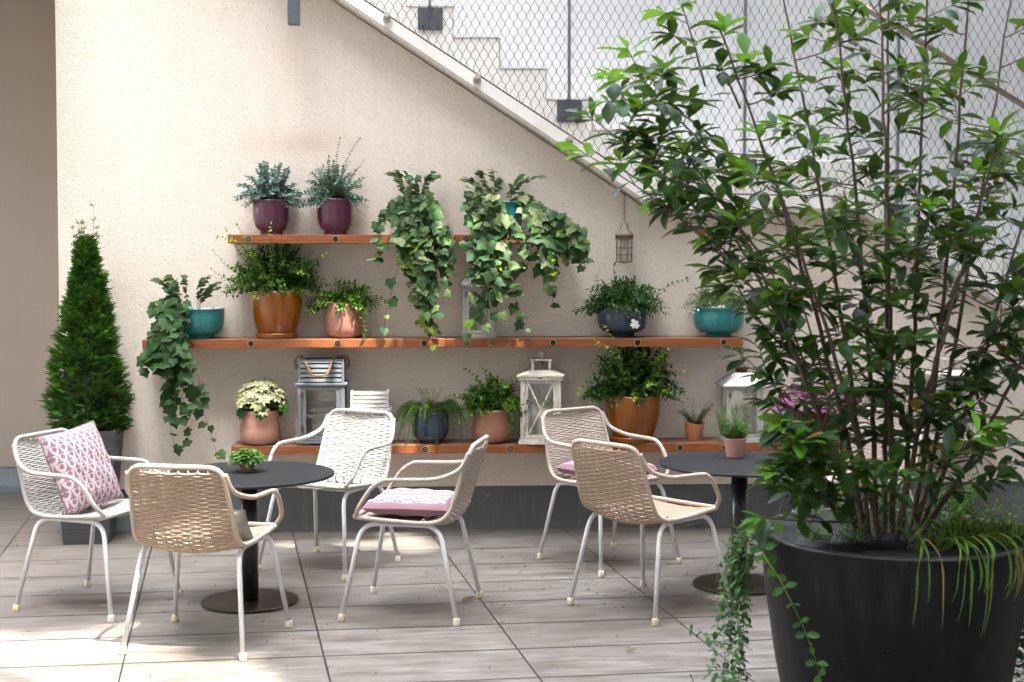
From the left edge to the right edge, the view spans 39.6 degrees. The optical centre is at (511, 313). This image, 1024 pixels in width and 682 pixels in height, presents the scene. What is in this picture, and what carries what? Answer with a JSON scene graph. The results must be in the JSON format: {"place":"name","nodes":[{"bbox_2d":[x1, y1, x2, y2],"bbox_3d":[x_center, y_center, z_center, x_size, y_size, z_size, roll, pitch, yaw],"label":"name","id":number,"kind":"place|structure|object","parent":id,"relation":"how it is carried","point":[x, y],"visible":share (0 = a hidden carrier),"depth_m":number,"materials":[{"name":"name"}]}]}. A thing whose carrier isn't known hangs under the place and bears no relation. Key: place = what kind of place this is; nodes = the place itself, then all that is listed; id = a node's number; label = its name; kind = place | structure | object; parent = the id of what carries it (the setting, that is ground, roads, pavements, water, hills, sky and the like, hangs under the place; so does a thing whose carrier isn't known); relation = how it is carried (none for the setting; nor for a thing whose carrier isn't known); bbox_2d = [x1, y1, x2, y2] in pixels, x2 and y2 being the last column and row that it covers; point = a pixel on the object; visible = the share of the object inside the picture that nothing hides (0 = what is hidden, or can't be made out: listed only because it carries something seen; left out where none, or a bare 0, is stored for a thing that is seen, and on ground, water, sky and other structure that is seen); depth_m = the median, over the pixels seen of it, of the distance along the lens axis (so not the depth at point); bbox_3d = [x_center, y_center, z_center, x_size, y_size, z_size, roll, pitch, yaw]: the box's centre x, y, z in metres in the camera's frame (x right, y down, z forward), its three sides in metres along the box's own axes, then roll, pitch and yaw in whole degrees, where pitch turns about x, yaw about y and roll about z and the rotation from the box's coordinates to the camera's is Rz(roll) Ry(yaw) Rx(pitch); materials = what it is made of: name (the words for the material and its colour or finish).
{"place":"outdoors","nodes":[
{"label":"outdoors","id":0,"kind":"place"},
{"bbox_2d":[0,492,1023,681],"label":"patio floor","id":1,"kind":"structure","parent":0,"point":[407,641],"depth_m":6.37,"materials":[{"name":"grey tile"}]},
{"bbox_2d":[0,0,59,492],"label":"recessed wall","id":2,"kind":"structure","parent":1,"relation":"on","point":[29,285],"depth_m":9.58,"materials":[{"name":"paint"}]},
{"bbox_2d":[54,428,123,544],"bbox_3d":[-2.378,0.961,7.996,0.344,0.633,0.344,0,2,-7],"label":"square planter","id":3,"kind":"object","parent":1,"relation":"on","point":[75,533],"visible":0.35,"depth_m":7.88,"materials":[{"name":"concrete"}]},
{"bbox_2d":[35,203,135,433],"bbox_3d":[-2.372,0.040,7.955,0.535,1.327,0.526,0,2,-3],"label":"conifer","id":4,"kind":"object","parent":3,"relation":"on","point":[85,383],"visible":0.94,"depth_m":7.87,"materials":[{"name":"green plant"}]},
{"bbox_2d":[12,428,182,622],"bbox_3d":[-1.927,0.945,6.544,0.603,0.782,0.562,1,2,21],"label":"rope chair","id":5,"kind":"object","parent":1,"relation":"on","point":[94,515],"visible":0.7,"depth_m":6.47,"materials":[{"name":"white paint"}]},
{"bbox_2d":[37,420,123,514],"bbox_3d":[-1.984,0.711,6.556,0.133,0.393,0.392,-23,-2,24],"label":"cushion","id":6,"kind":"object","parent":5,"relation":"on","point":[80,453],"visible":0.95,"depth_m":6.49,"materials":[{"name":"pink fabric"}]},
{"bbox_2d":[119,463,292,661],"bbox_3d":[-1.270,0.972,5.876,0.562,0.782,0.603,0,2,11],"label":"rope chair","id":7,"kind":"object","parent":1,"relation":"on","point":[178,535],"visible":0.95,"depth_m":5.64,"materials":[{"name":"white paint"}]},
{"bbox_2d":[203,509,252,540],"bbox_3d":[-1.162,0.871,5.824,0.192,0.192,0.083,0,37,11],"label":"cushion","id":8,"kind":"object","parent":7,"relation":"on","point":[244,531],"visible":0.31,"depth_m":5.79,"materials":[{"name":"grey fabric"}]},
{"bbox_2d":[166,461,334,612],"bbox_3d":[-1.210,1.034,6.560,0.780,0.597,0.780,0,2,-3],"label":"round table","id":9,"kind":"object","parent":1,"relation":"on","point":[268,475],"visible":0.66,"depth_m":6.53,"materials":[{"name":"metal"}]},
{"bbox_2d":[227,448,265,472],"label":"potted plant","id":10,"kind":"object","parent":9,"relation":"on","point":[245,459],"visible":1,"depth_m":6.56,"materials":[{"name":"green plant"}]},
{"bbox_2d":[258,408,400,581],"bbox_3d":[-0.927,0.913,7.343,0.562,0.782,0.604,1,3,26],"label":"rope chair","id":11,"kind":"object","parent":1,"relation":"on","point":[342,484],"visible":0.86,"depth_m":7.51,"materials":[{"name":"white paint"}]},
{"bbox_2d":[17,534,752,676],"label":"floor litter","id":12,"kind":"object","parent":1,"relation":"on","point":[486,596],"visible":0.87,"depth_m":6.77,"materials":[{"name":"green plant"}]},
{"bbox_2d":[338,435,489,625],"bbox_3d":[-0.421,0.950,6.428,0.604,0.782,0.562,0,2,10],"label":"rope chair","id":13,"kind":"object","parent":1,"relation":"on","point":[469,467],"visible":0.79,"depth_m":6.24,"materials":[{"name":"white paint"}]},
{"bbox_2d":[361,488,454,516],"bbox_3d":[-0.439,0.853,6.427,0.393,0.086,0.393,0,2,10],"label":"cushion","id":14,"kind":"object","parent":13,"relation":"on","point":[423,502],"visible":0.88,"depth_m":6.28,"materials":[{"name":"pink fabric"}]},
{"bbox_2d":[54,0,1023,532],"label":"plaster wall","id":15,"kind":"structure","parent":1,"relation":"on","point":[178,120],"depth_m":8.22,"materials":[{"name":"beige paint"}]},
{"bbox_2d":[287,0,299,25],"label":"square downpipe","id":16,"kind":"object","parent":15,"relation":"attached to","point":[293,9],"visible":1,"depth_m":7.87,"materials":[{"name":"grey metal"}]},
{"bbox_2d":[228,235,530,243],"bbox_3d":[-0.635,-0.420,8.111,1.917,0.049,0.256,0,2,-3],"label":"wooden shelf","id":17,"kind":"object","parent":15,"relation":"attached to","point":[312,239],"visible":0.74,"depth_m":7.97,"materials":[{"name":"brown wood"}]},
{"bbox_2d":[234,160,307,234],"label":"potted plant","id":18,"kind":"object","parent":17,"relation":"on","point":[272,200],"visible":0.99,"depth_m":8.01,"materials":[{"name":"green plant"}]},
{"bbox_2d":[298,137,369,234],"bbox_3d":[-1.008,-0.722,8.067,0.397,0.556,0.254,0,2,-3],"label":"potted plant","id":19,"kind":"object","parent":17,"relation":"on","point":[334,213],"visible":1,"depth_m":8.03,"materials":[{"name":"green plant"}]},
{"bbox_2d":[366,170,456,351],"bbox_3d":[-0.567,-0.303,8.044,0.508,1.030,0.367,0,2,-3],"label":"potted plant","id":20,"kind":"object","parent":17,"relation":"on","point":[414,218],"visible":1,"depth_m":7.94,"materials":[{"name":"green plant"}]},
{"bbox_2d":[458,169,594,344],"bbox_3d":[0.073,-0.325,8.068,0.768,0.991,0.448,0,2,-3],"label":"potted plant","id":21,"kind":"object","parent":17,"relation":"on","point":[488,217],"visible":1,"depth_m":7.93,"materials":[{"name":"green plant"}]},
{"bbox_2d":[142,335,742,347],"bbox_3d":[-0.380,0.164,8.149,3.386,0.049,0.256,0,2,-3],"label":"wooden shelf","id":22,"kind":"object","parent":15,"relation":"attached to","point":[458,341],"visible":0.92,"depth_m":8.05,"materials":[{"name":"brown wood"}]},
{"bbox_2d":[136,274,225,459],"bbox_3d":[-1.842,0.297,7.995,0.492,1.029,0.449,0,2,-3],"label":"potted plant","id":23,"kind":"object","parent":22,"relation":"on","point":[178,323],"visible":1,"depth_m":7.88,"materials":[{"name":"green plant"}]},
{"bbox_2d":[207,221,333,338],"bbox_3d":[-1.362,-0.187,8.038,0.706,0.661,0.377,0,2,-3],"label":"potted plant","id":24,"kind":"object","parent":22,"relation":"on","point":[277,290],"visible":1,"depth_m":8.00,"materials":[{"name":"green plant"}]},
{"bbox_2d":[302,277,392,338],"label":"potted plant","id":25,"kind":"object","parent":22,"relation":"on","point":[344,317],"visible":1,"depth_m":8.04,"materials":[{"name":"green leaf"},{"name":"terracotta"},{"name":"soil"}]},
{"bbox_2d":[458,267,495,337],"bbox_3d":[-0.195,-0.067,8.175,0.223,0.411,0.216,0,2,-3],"label":"lantern","id":26,"kind":"object","parent":22,"relation":"on","point":[464,283],"visible":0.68,"depth_m":8.09,"materials":[{"name":"grey wood"}]},
{"bbox_2d":[465,286,490,332],"bbox_3d":[-0.193,-0.019,8.093,0.149,0.267,0.015,0,2,-3],"label":"door","id":27,"kind":"structure","parent":26,"relation":"in","point":[467,287],"depth_m":8.09,"materials":[{"name":"grey wood"}]},
{"bbox_2d":[572,262,687,337],"bbox_3d":[0.668,-0.079,8.160,0.606,0.436,0.392,-1,2,-19],"label":"potted plant","id":28,"kind":"object","parent":22,"relation":"on","point":[619,312],"visible":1,"depth_m":8.12,"materials":[{"name":"green plant"}]},
{"bbox_2d":[678,281,746,336],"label":"potted plant","id":29,"kind":"object","parent":22,"relation":"on","point":[717,321],"visible":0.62,"depth_m":8.13,"materials":[{"name":"green plant"}]},
{"bbox_2d":[231,437,994,454],"bbox_3d":[0.601,0.763,8.226,4.374,0.049,0.256,0,2,-3],"label":"wooden shelf","id":30,"kind":"object","parent":15,"relation":"attached to","point":[706,444],"visible":0.5,"depth_m":8.08,"materials":[{"name":"brown wood"}]},
{"bbox_2d":[234,378,289,445],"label":"potted plant","id":31,"kind":"object","parent":30,"relation":"on","point":[259,425],"visible":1,"depth_m":8.00,"materials":[{"name":"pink plant"}]},
{"bbox_2d":[294,354,349,444],"bbox_3d":[-1.081,0.488,8.103,0.318,0.510,0.228,0,2,-3],"label":"lantern","id":32,"kind":"object","parent":30,"relation":"on","point":[314,373],"visible":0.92,"depth_m":8.02,"materials":[{"name":"grey paint"}]},
{"bbox_2d":[300,386,341,439],"bbox_3d":[-1.076,0.564,8.013,0.229,0.306,0.027,0,2,-3],"label":"door","id":33,"kind":"structure","parent":32,"relation":"in","point":[302,394],"depth_m":8.01,"materials":[{"name":"grey paint"}]},
{"bbox_2d":[348,389,391,444],"bbox_3d":[-0.808,0.591,8.105,0.246,0.304,0.188,0,2,-3],"label":"lantern","id":34,"kind":"object","parent":30,"relation":"on","point":[371,399],"visible":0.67,"depth_m":8.04,"materials":[{"name":"white wood"}]},
{"bbox_2d":[353,413,385,440],"bbox_3d":[-0.804,0.642,8.027,0.199,0.173,0.027,0,2,-3],"label":"door","id":35,"kind":"structure","parent":34,"relation":"in","point":[354,413],"depth_m":8.03,"materials":[{"name":"white wood"}]},
{"bbox_2d":[394,387,467,446],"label":"potted plant","id":36,"kind":"object","parent":30,"relation":"on","point":[430,422],"visible":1,"depth_m":8.07,"materials":[{"name":"green plant"}]},
{"bbox_2d":[444,366,555,443],"bbox_3d":[-0.075,0.519,8.119,0.624,0.448,0.366,0,2,-3],"label":"potted plant","id":37,"kind":"object","parent":30,"relation":"on","point":[491,408],"visible":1,"depth_m":8.08,"materials":[{"name":"leaf"},{"name":"terracotta"},{"name":"soil"}]},
{"bbox_2d":[517,350,564,444],"bbox_3d":[0.170,0.475,8.177,0.266,0.531,0.266,0,2,4],"label":"lantern","id":38,"kind":"object","parent":30,"relation":"on","point":[532,375],"visible":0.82,"depth_m":8.07,"materials":[{"name":"white wood"}]},
{"bbox_2d":[525,380,555,437],"bbox_3d":[0.165,0.546,8.073,0.174,0.328,0.014,0,2,4],"label":"door","id":39,"kind":"structure","parent":38,"relation":"in","point":[527,382],"depth_m":8.07,"materials":[{"name":"white wood"}]},
{"bbox_2d":[576,325,692,443],"bbox_3d":[0.690,0.398,8.170,0.667,0.685,0.387,0,2,-3],"label":"potted plant","id":40,"kind":"object","parent":30,"relation":"on","point":[635,409],"visible":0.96,"depth_m":8.11,"materials":[{"name":"green plant"}]},
{"bbox_2d":[677,402,712,440],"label":"potted plant","id":41,"kind":"object","parent":30,"relation":"on","point":[694,427],"visible":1,"depth_m":8.24,"materials":[{"name":"green plant"}]},
{"bbox_2d":[715,364,768,442],"bbox_3d":[1.329,0.516,8.242,0.264,0.443,0.244,0,2,-3],"label":"lantern","id":42,"kind":"object","parent":30,"relation":"on","point":[730,379],"visible":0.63,"depth_m":8.15,"materials":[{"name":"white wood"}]},
{"bbox_2d":[729,387,759,437],"bbox_3d":[1.331,0.570,8.148,0.182,0.288,0.015,0,2,-3],"label":"door","id":43,"kind":"structure","parent":42,"relation":"in","point":[751,388],"depth_m":8.14,"materials":[{"name":"white wood"}]},
{"bbox_2d":[772,383,861,430],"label":"potted plant","id":44,"kind":"object","parent":30,"relation":"on","point":[787,398],"visible":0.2,"depth_m":8.14,"materials":[{"name":"purple plant"}]},
{"bbox_2d":[914,351,981,442],"bbox_3d":[2.552,0.473,8.306,0.320,0.524,0.320,0,2,-9],"label":"lantern","id":45,"kind":"object","parent":30,"relation":"on","point":[956,371],"visible":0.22,"depth_m":8.21,"materials":[{"name":"white wood"}]},
{"bbox_2d":[942,381,977,435],"bbox_3d":[2.570,0.546,8.178,0.220,0.321,0.014,0,2,-9],"label":"door","id":46,"kind":"structure","parent":45,"relation":"in","point":[975,429],"depth_m":8.19,"materials":[{"name":"white wood"}]},
{"bbox_2d":[537,406,681,577],"bbox_3d":[0.487,0.908,7.456,0.562,0.782,0.603,-2,3,-36],"label":"rope chair","id":47,"kind":"object","parent":1,"relation":"on","point":[553,443],"visible":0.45,"depth_m":7.57,"materials":[{"name":"white paint"}]},
{"bbox_2d":[555,460,659,479],"bbox_3d":[0.498,0.812,7.437,0.392,0.086,0.392,-2,3,-36],"label":"cushion","id":48,"kind":"object","parent":47,"relation":"on","point":[567,468],"visible":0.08,"depth_m":7.41,"materials":[{"name":"pink fabric"}]},
{"bbox_2d":[567,438,730,625],"bbox_3d":[0.609,0.947,6.482,0.604,0.782,0.562,-2,3,-44],"label":"rope chair","id":49,"kind":"object","parent":1,"relation":"on","point":[642,505],"visible":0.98,"depth_m":6.32,"materials":[{"name":"white paint"}]},
{"bbox_2d":[334,0,1023,320],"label":"staircase","id":50,"kind":"structure","parent":1,"relation":"on","point":[498,99],"depth_m":8.10,"materials":[{"name":"white concrete"}]},
{"bbox_2d":[615,192,632,262],"bbox_3d":[0.647,-0.515,8.193,0.105,0.451,0.105,0,2,-3],"label":"hanging lamp","id":51,"kind":"object","parent":50,"relation":"hanging from","point":[624,233],"visible":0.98,"depth_m":8.17,"materials":[{"name":"metal"}]},
{"bbox_2d":[364,0,1023,306],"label":"net railing","id":52,"kind":"object","parent":50,"relation":"attached to","point":[428,18],"visible":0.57,"depth_m":8.09,"materials":[{"name":"silver metal"}]},
{"bbox_2d":[409,0,1023,278],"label":"white wall","id":53,"kind":"structure","parent":1,"relation":"on","point":[865,95],"depth_m":9.51,"materials":[{"name":"white paint"}]},
{"bbox_2d":[847,0,1023,108],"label":"stair handrail","id":54,"kind":"object","parent":53,"relation":"attached to","point":[1012,98],"visible":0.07,"depth_m":9.45,"materials":[{"name":"white metal"}]},
{"bbox_2d":[659,451,812,594],"bbox_3d":[1.101,1.021,6.896,0.780,0.597,0.780,0,2,-3],"label":"round table","id":55,"kind":"object","parent":1,"relation":"on","point":[739,471],"visible":0.6,"depth_m":6.86,"materials":[{"name":"black metal"}]},
{"bbox_2d":[715,404,750,457],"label":"potted plant","id":56,"kind":"object","parent":55,"relation":"on","point":[734,437],"visible":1,"depth_m":7.04,"materials":[{"name":"green plant"}]},
{"bbox_2d":[792,407,923,511],"bbox_3d":[1.804,0.910,7.416,0.603,0.782,0.562,-2,3,-41],"label":"rope chair","id":57,"kind":"object","parent":1,"relation":"on","point":[868,445],"visible":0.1,"depth_m":7.60,"materials":[{"name":"white paint"}]},
{"bbox_2d":[763,508,1023,681],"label":"planter","id":58,"kind":"object","parent":1,"relation":"on","point":[856,601],"visible":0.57,"depth_m":4.03,"materials":[{"name":"plastic"}]},
{"bbox_2d":[680,516,781,681],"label":"trailing vine","id":59,"kind":"object","parent":58,"relation":"hanging from","point":[741,539],"visible":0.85,"depth_m":4.22,"materials":[{"name":"green plant"}]},
{"bbox_2d":[554,0,1023,551],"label":"shrub","id":60,"kind":"object","parent":58,"relation":"on","point":[814,444],"visible":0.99,"depth_m":4.16,"materials":[{"name":"green plant"}]},
{"bbox_2d":[750,541,828,681],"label":"trailing vine","id":61,"kind":"object","parent":58,"relation":"hanging from","point":[765,558],"visible":0.98,"depth_m":3.92,"materials":[{"name":"green plant"}]},
{"bbox_2d":[797,472,1022,542],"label":"plant","id":62,"kind":"object","parent":58,"relation":"on","point":[954,506],"visible":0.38,"depth_m":4.38,"materials":[{"name":"green plant"}]},
{"bbox_2d":[879,511,1023,636],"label":"spider plant","id":63,"kind":"object","parent":58,"relation":"on","point":[960,539],"visible":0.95,"depth_m":4.07,"materials":[{"name":"green plant"}]},
{"bbox_2d":[984,520,1023,681],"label":"trailing vine","id":64,"kind":"object","parent":58,"relation":"hanging from","point":[1020,654],"visible":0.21,"depth_m":4.22,"materials":[{"name":"green plant"}]},
{"bbox_2d":[861,396,907,439],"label":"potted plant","id":65,"kind":"object","parent":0,"point":[881,406],"visible":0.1,"depth_m":8.25,"materials":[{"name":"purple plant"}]}
]}

